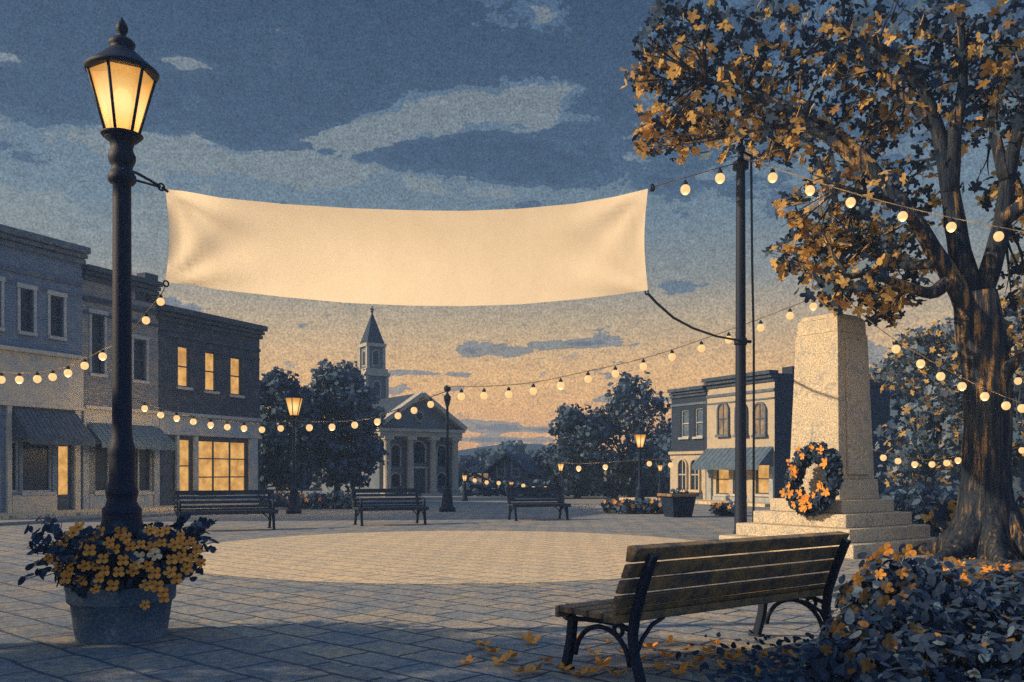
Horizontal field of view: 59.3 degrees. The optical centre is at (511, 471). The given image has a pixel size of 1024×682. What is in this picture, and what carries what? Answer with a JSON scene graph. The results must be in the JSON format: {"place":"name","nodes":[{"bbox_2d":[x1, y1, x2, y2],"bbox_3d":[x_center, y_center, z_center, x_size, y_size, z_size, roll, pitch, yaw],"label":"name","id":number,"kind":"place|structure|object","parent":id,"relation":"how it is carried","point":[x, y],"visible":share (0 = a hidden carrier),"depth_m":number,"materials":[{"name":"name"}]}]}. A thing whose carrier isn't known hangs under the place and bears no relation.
{"place":"outdoors","nodes":[
{"label":"outdoors","id":0,"kind":"place"},
{"bbox_2d":[0,500,336,521],"bbox_3d":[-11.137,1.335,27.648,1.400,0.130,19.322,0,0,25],"label":"sidewalk","id":1,"kind":"structure","parent":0,"point":[62,517],"depth_m":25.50,"materials":[{"name":"grey concrete"}]},
{"bbox_2d":[322,306,467,496],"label":"church","id":2,"kind":"structure","parent":0,"point":[414,446],"depth_m":51.32,"materials":[{"name":"paint"}]},
{"bbox_2d":[391,444,400,465],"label":"window","id":3,"kind":"structure","parent":2,"relation":"in","point":[395,448],"depth_m":50.44,"materials":[{"name":"glass"}]},
{"bbox_2d":[391,472,400,485],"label":"window","id":4,"kind":"structure","parent":2,"relation":"in","point":[395,476],"depth_m":50.44,"materials":[{"name":"glass"}]},
{"bbox_2d":[413,440,426,462],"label":"window","id":5,"kind":"structure","parent":2,"relation":"in","point":[420,450],"depth_m":51.26,"materials":[{"name":"glass"}]},
{"bbox_2d":[414,466,428,492],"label":"door","id":6,"kind":"structure","parent":2,"relation":"in","point":[420,472],"depth_m":51.30,"materials":[{"name":"wood"}]},
{"bbox_2d":[436,445,445,465],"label":"window","id":7,"kind":"structure","parent":2,"relation":"in","point":[440,449],"depth_m":52.03,"materials":[{"name":"glass"}]},
{"bbox_2d":[437,472,445,485],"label":"window","id":8,"kind":"structure","parent":2,"relation":"in","point":[441,476],"depth_m":52.03,"materials":[{"name":"glass"}]},
{"bbox_2d":[305,443,564,467],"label":"hills","id":9,"kind":"structure","parent":0,"point":[471,451],"depth_m":188.35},
{"bbox_2d":[286,497,622,500],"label":"street","id":10,"kind":"structure","parent":0,"point":[506,499],"depth_m":45.08,"materials":[{"name":"grey asphalt"}]},
{"bbox_2d":[667,385,706,499],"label":"shop building","id":11,"kind":"structure","parent":10,"relation":"on","point":[689,426],"depth_m":40.60,"materials":[{"name":"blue brick"}]},
{"bbox_2d":[675,458,688,491],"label":"window","id":12,"kind":"structure","parent":11,"relation":"in","point":[682,464],"depth_m":40.89,"materials":[{"name":"glass"}]},
{"bbox_2d":[678,410,689,439],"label":"window","id":13,"kind":"structure","parent":11,"relation":"in","point":[685,413],"depth_m":41.09,"materials":[{"name":"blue glass"}]},
{"bbox_2d":[688,458,701,491],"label":"window","id":14,"kind":"structure","parent":11,"relation":"in","point":[694,475],"depth_m":40.19,"materials":[{"name":"beige paint"}]},
{"bbox_2d":[692,408,703,438],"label":"window","id":15,"kind":"structure","parent":11,"relation":"in","point":[699,411],"depth_m":40.22,"materials":[{"name":"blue glass"}]},
{"bbox_2d":[459,472,488,491],"bbox_3d":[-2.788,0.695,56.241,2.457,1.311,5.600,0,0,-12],"label":"house","id":16,"kind":"structure","parent":0,"point":[484,476],"depth_m":53.76,"materials":[{"name":"stone"}]},
{"bbox_2d":[0,501,957,681],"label":"plaza","id":17,"kind":"structure","parent":0,"point":[415,632],"depth_m":8.66,"materials":[{"name":"grey stone"}]},
{"bbox_2d":[0,564,396,681],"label":"paving border","id":18,"kind":"object","parent":17,"relation":"attached to","point":[38,643],"visible":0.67,"depth_m":6.59,"materials":[{"name":"grey stone"}]},
{"bbox_2d":[17,512,218,644],"bbox_3d":[-3.156,0.839,7.306,1.500,1.023,1.341,0,0,0],"label":"flower pot","id":19,"kind":"object","parent":18,"relation":"on","point":[113,607],"visible":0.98,"depth_m":6.93,"materials":[{"name":"blue ceramic"}]},
{"bbox_2d":[83,17,159,583],"bbox_3d":[-3.163,-1.178,7.300,0.572,5.016,0.572,0,0,0],"label":"street lamp","id":20,"kind":"object","parent":19,"relation":"in","point":[124,76],"visible":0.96,"depth_m":7.23,"materials":[{"name":"black metal"}]},
{"bbox_2d":[173,490,277,531],"bbox_3d":[-6.604,0.897,20.794,2.250,0.924,0.813,0,0,-24],"label":"park bench","id":21,"kind":"object","parent":17,"relation":"on","point":[233,509],"visible":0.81,"depth_m":20.87,"materials":[{"name":"brown wood"}]},
{"bbox_2d":[284,382,303,513],"bbox_3d":[-7.007,-0.771,28.929,0.658,4.243,0.658,0,0,0],"label":"street lamp","id":22,"kind":"object","parent":17,"relation":"on","point":[294,397],"visible":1,"depth_m":28.82,"materials":[{"name":"black metal"}]},
{"bbox_2d":[132,397,291,432],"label":"string lights","id":23,"kind":"object","parent":22,"relation":"hanging from","point":[176,417],"visible":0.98,"depth_m":28.46,"materials":[{"name":"yellow"}]},
{"bbox_2d":[255,488,353,508],"bbox_3d":[-7.432,1.011,32.505,3.554,0.832,1.349,0,0,0],"label":"hedge","id":24,"kind":"object","parent":17,"relation":"on","point":[317,500],"visible":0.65,"depth_m":32.34,"materials":[{"name":"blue plant"}]},
{"bbox_2d":[351,488,428,525],"bbox_3d":[-3.107,0.897,22.917,1.850,0.924,0.813,0,0,-25],"label":"park bench","id":25,"kind":"object","parent":17,"relation":"on","point":[370,506],"visible":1,"depth_m":22.96,"materials":[{"name":"brown wood"}]},
{"bbox_2d":[439,385,455,511],"bbox_3d":[-2.183,-0.785,30.375,0.560,4.270,0.546,0,0,0],"label":"light pole","id":26,"kind":"object","parent":17,"relation":"on","point":[447,502],"visible":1,"depth_m":30.31,"materials":[{"name":"black metal"}]},
{"bbox_2d":[296,391,444,430],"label":"string lights","id":27,"kind":"object","parent":26,"relation":"hanging from","point":[377,421],"visible":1,"depth_m":29.84,"materials":[{"name":"yellow"}]},
{"bbox_2d":[448,296,816,399],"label":"string lights","id":28,"kind":"object","parent":26,"relation":"hanging from","point":[643,364],"visible":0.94,"depth_m":24.16,"materials":[{"name":"yellow"}]},
{"bbox_2d":[190,531,747,583],"bbox_3d":[-0.900,1.342,15.600,9.700,0.001,9.700,0,0,0],"label":"plaza circle","id":29,"kind":"object","parent":17,"relation":"attached to","point":[447,557],"visible":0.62,"depth_m":14.07,"materials":[{"name":"beige stone"}]},
{"bbox_2d":[520,631,540,642],"bbox_3d":[0.134,1.298,7.000,0.163,0.050,0.171,14,17,13],"label":"fallen leaf","id":30,"kind":"object","parent":17,"relation":"on","point":[529,638],"visible":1,"depth_m":7.02,"materials":[{"name":"orange plant"}]},
{"bbox_2d":[505,487,570,520],"bbox_3d":[0.724,0.897,25.151,1.700,0.924,0.813,0,0,-17],"label":"park bench","id":31,"kind":"object","parent":17,"relation":"on","point":[512,504],"visible":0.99,"depth_m":25.23,"materials":[{"name":"brown wood"}]},
{"bbox_2d":[557,457,564,501],"bbox_3d":[1.971,0.378,36.450,0.338,1.944,0.338,0,0,0],"label":"street lamp","id":32,"kind":"object","parent":17,"relation":"on","point":[560,465],"visible":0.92,"depth_m":36.39,"materials":[{"name":"black metal"}]},
{"bbox_2d":[561,458,672,470],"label":"string lights","id":33,"kind":"object","parent":32,"relation":"hanging from","point":[649,463],"visible":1,"depth_m":35.97,"materials":[{"name":"yellow"}]},
{"bbox_2d":[592,656,611,665],"bbox_3d":[0.618,1.304,6.161,0.143,0.041,0.136,-7,10,-18],"label":"fallen leaf","id":34,"kind":"object","parent":17,"relation":"on","point":[601,662],"visible":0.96,"depth_m":6.18,"materials":[{"name":"orange plant"}]},
{"bbox_2d":[601,497,663,513],"bbox_3d":[3.939,1.105,28.915,2.122,0.615,1.185,0,0,0],"label":"flower bed","id":35,"kind":"object","parent":17,"relation":"on","point":[637,505],"visible":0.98,"depth_m":28.71,"materials":[{"name":"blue plant"}]},
{"bbox_2d":[633,423,646,512],"bbox_3d":[4.181,-0.131,29.395,0.500,2.961,0.500,0,0,0],"label":"street lamp","id":36,"kind":"object","parent":17,"relation":"on","point":[639,433],"visible":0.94,"depth_m":29.31,"materials":[{"name":"black metal"}]},
{"bbox_2d":[657,460,662,499],"bbox_3d":[6.244,0.422,37.969,0.300,1.856,0.300,0,0,0],"label":"street lamp","id":37,"kind":"object","parent":17,"relation":"on","point":[659,465],"visible":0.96,"depth_m":37.91,"materials":[{"name":"black metal"}]},
{"bbox_2d":[657,488,698,516],"bbox_3d":[4.943,0.899,26.801,0.920,0.902,0.920,0,0,-18],"label":"planter box","id":38,"kind":"object","parent":17,"relation":"on","point":[676,503],"visible":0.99,"depth_m":26.51,"materials":[{"name":"blue metal"}]},
{"bbox_2d":[671,662,687,673],"bbox_3d":[1.094,1.302,5.920,0.111,0.046,0.166,-6,9,34],"label":"fallen leaf","id":39,"kind":"object","parent":17,"relation":"on","point":[683,667],"visible":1,"depth_m":5.94,"materials":[{"name":"orange plant"}]},
{"bbox_2d":[555,531,850,681],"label":"park bench","id":40,"kind":"object","parent":17,"relation":"on","point":[637,607],"visible":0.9,"depth_m":6.08,"materials":[{"name":"brown wood"}]},
{"bbox_2d":[708,500,734,515],"bbox_3d":[6.540,1.147,27.576,1.030,0.570,1.091,0,0,0],"label":"flower bed","id":41,"kind":"object","parent":17,"relation":"on","point":[720,509],"visible":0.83,"depth_m":27.36,"materials":[{"name":"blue plant"}]},
{"bbox_2d":[733,136,754,533],"bbox_3d":[4.349,-2.537,16.976,0.375,7.774,0.298,0,0,39],"label":"banner pole","id":42,"kind":"object","parent":17,"relation":"on","point":[741,167],"visible":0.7,"depth_m":16.93,"materials":[{"name":"black metal"}]},
{"bbox_2d":[122,168,739,340],"bbox_3d":[0.522,-3.053,12.094,0.251,2.984,12.178,0,0,37],"label":"banner","id":43,"kind":"object","parent":42,"relation":"hanging from","point":[589,249],"visible":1,"depth_m":9.92,"materials":[{"name":"fabric"}]},
{"bbox_2d":[0,287,164,383],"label":"string lights","id":44,"kind":"object","parent":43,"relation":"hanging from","point":[84,365],"visible":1,"depth_m":9.53,"materials":[{"name":"yellow"}]},
{"bbox_2d":[654,162,738,194],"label":"string lights","id":45,"kind":"object","parent":42,"relation":"hanging from","point":[719,179],"visible":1,"depth_m":15.48,"materials":[{"name":"yellow"}]},
{"bbox_2d":[744,158,1023,241],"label":"string lights","id":46,"kind":"object","parent":42,"relation":"hanging from","point":[951,226],"visible":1,"depth_m":12.03,"materials":[{"name":"yellow"}]},
{"bbox_2d":[675,630,844,681],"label":"ground cover","id":47,"kind":"object","parent":17,"relation":"on","point":[773,677],"visible":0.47,"depth_m":5.98,"materials":[{"name":"blue plant"}]},
{"bbox_2d":[692,366,890,501],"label":"shop building","id":48,"kind":"structure","parent":17,"relation":"on","point":[774,389],"depth_m":37.31,"materials":[{"name":"beige paint"}]},
{"bbox_2d":[713,465,729,496],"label":"window","id":49,"kind":"structure","parent":48,"relation":"in","point":[722,475],"depth_m":38.85,"materials":[{"name":"yellow glass"}]},
{"bbox_2d":[715,402,730,436],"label":"window","id":50,"kind":"structure","parent":48,"relation":"in","point":[723,409],"depth_m":38.58,"materials":[{"name":"glass"}]},
{"bbox_2d":[751,402,767,437],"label":"window","id":51,"kind":"structure","parent":48,"relation":"in","point":[760,407],"depth_m":36.64,"materials":[{"name":"glass"}]},
{"bbox_2d":[755,465,768,496],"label":"window","id":52,"kind":"structure","parent":48,"relation":"in","point":[762,475],"depth_m":36.73,"materials":[{"name":"yellow glass"}]},
{"bbox_2d":[719,313,935,558],"bbox_3d":[5.580,-0.675,15.720,2.720,4.050,2.720,0,0,-35],"label":"monument","id":53,"kind":"object","parent":17,"relation":"on","point":[831,401],"visible":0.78,"depth_m":15.28,"materials":[{"name":"stone"}]},
{"bbox_2d":[779,441,843,517],"bbox_3d":[4.987,0.132,14.941,0.615,1.281,1.106,0,0,-35],"label":"wreath","id":54,"kind":"object","parent":53,"relation":"on","point":[801,502],"visible":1,"depth_m":14.80,"materials":[{"name":"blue plant"}]},
{"bbox_2d":[879,483,958,523],"bbox_3d":[10.685,0.860,23.311,2.551,1.136,1.477,0,0,0],"label":"hedge","id":55,"kind":"object","parent":17,"relation":"on","point":[916,507],"visible":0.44,"depth_m":23.09,"materials":[{"name":"blue plant"}]},
{"bbox_2d":[905,558,1023,674],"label":"planting bed","id":56,"kind":"object","parent":17,"relation":"on","point":[988,561],"depth_m":12.79,"materials":[{"name":"soil"}]},
{"bbox_2d":[620,0,1023,563],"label":"autumn tree","id":57,"kind":"object","parent":56,"relation":"on","point":[987,521],"visible":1,"depth_m":14.80,"materials":[{"name":"orange plant"}]},
{"bbox_2d":[843,295,1023,412],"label":"string lights","id":58,"kind":"object","parent":57,"relation":"hanging from","point":[962,385],"visible":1,"depth_m":13.21,"materials":[{"name":"yellow"}]},
{"bbox_2d":[794,543,1023,681],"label":"flowering bush","id":59,"kind":"object","parent":56,"relation":"on","point":[985,643],"visible":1,"depth_m":5.16,"materials":[{"name":"navy leaf"},{"name":"blue leaf"},{"name":"amber petal"}]},
{"bbox_2d":[920,488,958,536],"bbox_3d":[7.713,0.882,15.854,1.186,1.189,0.819,0,0,0],"label":"amber shrub","id":60,"kind":"object","parent":56,"relation":"on","point":[941,515],"visible":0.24,"depth_m":15.73,"materials":[{"name":"orange plant"}]},
{"bbox_2d":[920,551,1023,609],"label":"leaf litter","id":61,"kind":"object","parent":56,"relation":"on","point":[959,563],"visible":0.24,"depth_m":12.17,"materials":[{"name":"orange plant"}]},
{"bbox_2d":[1013,486,1023,508],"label":"hedge","id":62,"kind":"object","parent":17,"relation":"on","point":[1020,499],"visible":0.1,"depth_m":22.17,"materials":[{"name":"green plant"}]},
{"bbox_2d":[470,475,549,486],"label":"string lights","id":63,"kind":"object","parent":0,"point":[498,482],"visible":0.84,"depth_m":46.97,"materials":[{"name":"yellow glass"}]},
{"bbox_2d":[0,0,1023,457],"label":"sky","id":64,"kind":"structure","parent":0,"point":[431,105],"materials":[{"name":"blue"}]},
{"bbox_2d":[484,454,610,491],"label":"house","id":65,"kind":"structure","parent":0,"point":[507,467],"depth_m":54.18,"materials":[{"name":"stone"}]},
{"bbox_2d":[496,461,505,476],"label":"window","id":66,"kind":"structure","parent":65,"relation":"in","point":[501,468],"depth_m":54.60,"materials":[{"name":"glass"}]},
{"bbox_2d":[511,461,520,477],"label":"window","id":67,"kind":"structure","parent":65,"relation":"in","point":[515,470],"depth_m":53.84,"materials":[{"name":"glass"}]},
{"bbox_2d":[262,479,922,505],"bbox_3d":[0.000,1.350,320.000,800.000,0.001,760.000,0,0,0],"label":"ground","id":68,"kind":"structure","parent":0,"point":[309,490],"depth_m":53.21,"materials":[{"name":"stone"}]},
{"bbox_2d":[0,224,94,512],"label":"shop building","id":69,"kind":"structure","parent":68,"relation":"on","point":[45,434],"depth_m":27.08,"materials":[{"name":"grey brick"}]},
{"bbox_2d":[0,276,5,330],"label":"window","id":70,"kind":"structure","parent":69,"relation":"in","point":[3,279],"depth_m":26.02,"materials":[{"name":"grey glass"}]},
{"bbox_2d":[12,441,17,491],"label":"window","id":71,"kind":"structure","parent":69,"relation":"in","point":[14,443],"depth_m":26.52,"materials":[{"name":"grey glass"}]},
{"bbox_2d":[16,282,37,336],"bbox_3d":[-14.454,-4.811,26.768,0.240,1.517,0.674,0,0,25],"label":"window","id":72,"kind":"structure","parent":69,"relation":"in","point":[24,296],"depth_m":26.86,"materials":[{"name":"grey glass"}]},
{"bbox_2d":[20,440,56,495],"bbox_3d":[-14.297,-0.117,27.102,0.240,1.659,1.162,0,0,25],"label":"window","id":73,"kind":"structure","parent":69,"relation":"in","point":[36,458],"depth_m":27.19,"materials":[{"name":"grey glass"}]},
{"bbox_2d":[46,290,67,340],"bbox_3d":[-14.025,-4.791,27.684,0.240,1.479,0.705,0,0,25],"label":"window","id":74,"kind":"structure","parent":69,"relation":"in","point":[54,304],"depth_m":27.78,"materials":[{"name":"grey glass"}]},
{"bbox_2d":[57,445,69,509],"bbox_3d":[-13.949,0.214,27.959,0.085,2.233,0.521,0,0,25],"label":"door","id":75,"kind":"structure","parent":69,"relation":"in","point":[63,452],"depth_m":27.99,"materials":[{"name":"yellow glass"}]},
{"bbox_2d":[81,264,175,508],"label":"shop building","id":76,"kind":"structure","parent":68,"relation":"on","point":[151,438],"depth_m":29.48,"materials":[{"name":"beige brick"}]},
{"bbox_2d":[88,308,107,377],"bbox_3d":[-13.389,-4.141,29.041,0.240,2.156,0.726,0,0,25],"label":"window","id":77,"kind":"structure","parent":76,"relation":"in","point":[95,322],"depth_m":29.14,"materials":[{"name":"blue glass"}]},
{"bbox_2d":[93,442,107,494],"bbox_3d":[-13.302,-0.094,29.229,0.240,1.699,0.756,0,0,25],"label":"window","id":78,"kind":"structure","parent":76,"relation":"in","point":[101,454],"depth_m":29.28,"materials":[{"name":"black glass"}]},
{"bbox_2d":[132,334,149,383],"bbox_3d":[-12.671,-3.818,30.578,0.240,1.628,0.779,0,0,25],"label":"window","id":79,"kind":"structure","parent":76,"relation":"in","point":[138,346],"depth_m":30.69,"materials":[{"name":"grey glass"}]},
{"bbox_2d":[135,449,154,494],"bbox_3d":[-12.661,-0.061,30.598,0.240,1.704,1.295,0,0,25],"label":"window","id":80,"kind":"structure","parent":76,"relation":"in","point":[143,460],"depth_m":30.87,"materials":[{"name":"black glass"}]},
{"bbox_2d":[0,504,351,525],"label":"kerb","id":81,"kind":"structure","parent":68,"relation":"on","point":[81,519],"depth_m":24.36,"materials":[{"name":"concrete"}]},
{"bbox_2d":[156,304,267,505],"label":"shop building","id":82,"kind":"structure","parent":68,"relation":"on","point":[208,365],"depth_m":33.47,"materials":[{"name":"grey brick"}]},
{"bbox_2d":[161,440,172,505],"bbox_3d":[-12.178,0.106,31.726,0.095,2.447,0.610,0,0,25],"label":"door","id":83,"kind":"structure","parent":82,"relation":"in","point":[166,455],"depth_m":31.72,"materials":[{"name":"blue metal"}]},
{"bbox_2d":[176,347,192,390],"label":"window","id":84,"kind":"structure","parent":82,"relation":"in","point":[183,353],"depth_m":32.49,"materials":[{"name":"yellow glass"}]},
{"bbox_2d":[180,439,194,495],"bbox_3d":[-11.803,-0.157,32.430,0.240,2.065,0.830,0,0,25],"label":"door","id":85,"kind":"structure","parent":82,"relation":"in","point":[185,444],"depth_m":32.61,"materials":[{"name":"yellow glass"}]},
{"bbox_2d":[204,351,219,393],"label":"window","id":86,"kind":"structure","parent":82,"relation":"in","point":[209,356],"depth_m":33.68,"materials":[{"name":"yellow glass"}]},
{"bbox_2d":[199,440,249,495],"bbox_3d":[-10.988,-0.091,34.173,0.240,2.162,2.813,0,0,25],"label":"window","id":87,"kind":"structure","parent":82,"relation":"in","point":[222,464],"depth_m":34.30,"materials":[{"name":"yellow glass"}]},
{"bbox_2d":[229,357,244,397],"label":"window","id":88,"kind":"structure","parent":82,"relation":"in","point":[235,362],"depth_m":34.94,"materials":[{"name":"yellow glass"}]},
{"bbox_2d":[259,417,311,489],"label":"tree","id":89,"kind":"object","parent":68,"relation":"on","point":[290,465],"visible":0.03,"depth_m":64.73,"materials":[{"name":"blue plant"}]},
{"bbox_2d":[259,366,325,499],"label":"tree","id":90,"kind":"object","parent":68,"relation":"on","point":[275,387],"visible":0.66,"depth_m":41.67,"materials":[{"name":"green plant"}]},
{"bbox_2d":[284,421,321,488],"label":"tree","id":91,"kind":"object","parent":68,"relation":"on","point":[308,470],"visible":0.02,"depth_m":69.81,"materials":[{"name":"green plant"}]},
{"bbox_2d":[282,358,388,498],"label":"tree","id":92,"kind":"object","parent":68,"relation":"on","point":[328,388],"visible":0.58,"depth_m":43.41,"materials":[{"name":"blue plant"}]},
{"bbox_2d":[327,401,383,497],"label":"tree","id":93,"kind":"object","parent":68,"relation":"on","point":[363,439],"visible":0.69,"depth_m":43.27,"materials":[{"name":"green plant"}]},
{"bbox_2d":[461,470,467,500],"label":"street lamp","id":94,"kind":"object","parent":68,"relation":"on","point":[464,493],"visible":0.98,"depth_m":41.34,"materials":[{"name":"black metal"}]},
{"bbox_2d":[458,455,483,472],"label":"tree","id":95,"kind":"object","parent":68,"relation":"on","point":[468,463],"visible":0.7,"depth_m":83.45,"materials":[{"name":"blue plant"}]},
{"bbox_2d":[473,448,497,477],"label":"tree","id":96,"kind":"object","parent":68,"relation":"on","point":[480,454],"visible":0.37,"depth_m":90.45,"materials":[{"name":"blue plant"}]},
{"bbox_2d":[483,440,527,465],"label":"tree","id":97,"kind":"object","parent":68,"relation":"on","point":[510,447],"visible":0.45,"depth_m":86.07,"materials":[{"name":"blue plant"}]},
{"bbox_2d":[459,477,603,496],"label":"hedge","id":98,"kind":"object","parent":68,"relation":"on","point":[471,487],"visible":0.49,"depth_m":49.03,"materials":[{"name":"blue plant"}]},
{"bbox_2d":[529,402,620,497],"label":"tree","id":99,"kind":"object","parent":68,"relation":"on","point":[578,426],"visible":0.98,"depth_m":44.74,"materials":[{"name":"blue plant"}]},
{"bbox_2d":[582,367,671,496],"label":"tree","id":100,"kind":"object","parent":68,"relation":"on","point":[626,390],"visible":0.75,"depth_m":45.82,"materials":[{"name":"blue plant"}]},
{"bbox_2d":[601,480,669,497],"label":"hedge","id":101,"kind":"object","parent":68,"relation":"on","point":[610,489],"visible":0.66,"depth_m":46.47,"materials":[{"name":"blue plant"}]},
{"bbox_2d":[643,426,671,474],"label":"tree","id":102,"kind":"object","parent":68,"relation":"on","point":[667,447],"visible":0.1,"depth_m":64.25,"materials":[{"name":"blue plant"}]},
{"bbox_2d":[876,369,962,437],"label":"tree","id":103,"kind":"object","parent":68,"relation":"on","point":[897,400],"visible":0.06,"depth_m":44.08,"materials":[{"name":"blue plant"}]},
{"bbox_2d":[869,317,1020,495],"bbox_3d":[13.211,-1.683,27.995,4.790,6.166,4.214,0,0,0],"label":"tree","id":104,"kind":"object","parent":68,"relation":"on","point":[939,340],"visible":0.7,"depth_m":27.33,"materials":[{"name":"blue plant"}]},
{"bbox_2d":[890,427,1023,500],"bbox_3d":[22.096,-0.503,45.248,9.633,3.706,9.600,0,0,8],"label":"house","id":105,"kind":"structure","parent":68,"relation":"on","point":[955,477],"depth_m":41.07,"materials":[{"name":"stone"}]},
{"bbox_2d":[916,287,1023,503],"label":"tree","id":106,"kind":"object","parent":68,"relation":"on","point":[1014,322],"visible":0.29,"depth_m":25.79,"materials":[{"name":"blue plant"}]},
{"bbox_2d":[600,460,669,495],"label":"house","id":107,"kind":"structure","parent":0,"point":[618,477],"depth_m":50.31,"materials":[{"name":"stone"}]},
{"bbox_2d":[619,497,769,506],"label":"pavement","id":108,"kind":"structure","parent":0,"point":[749,503],"depth_m":37.11,"materials":[{"name":"beige concrete"}]},
{"bbox_2d":[873,444,1023,467],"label":"string lights","id":109,"kind":"object","parent":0,"point":[914,463],"visible":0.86,"depth_m":20.97,"materials":[{"name":"yellow"}]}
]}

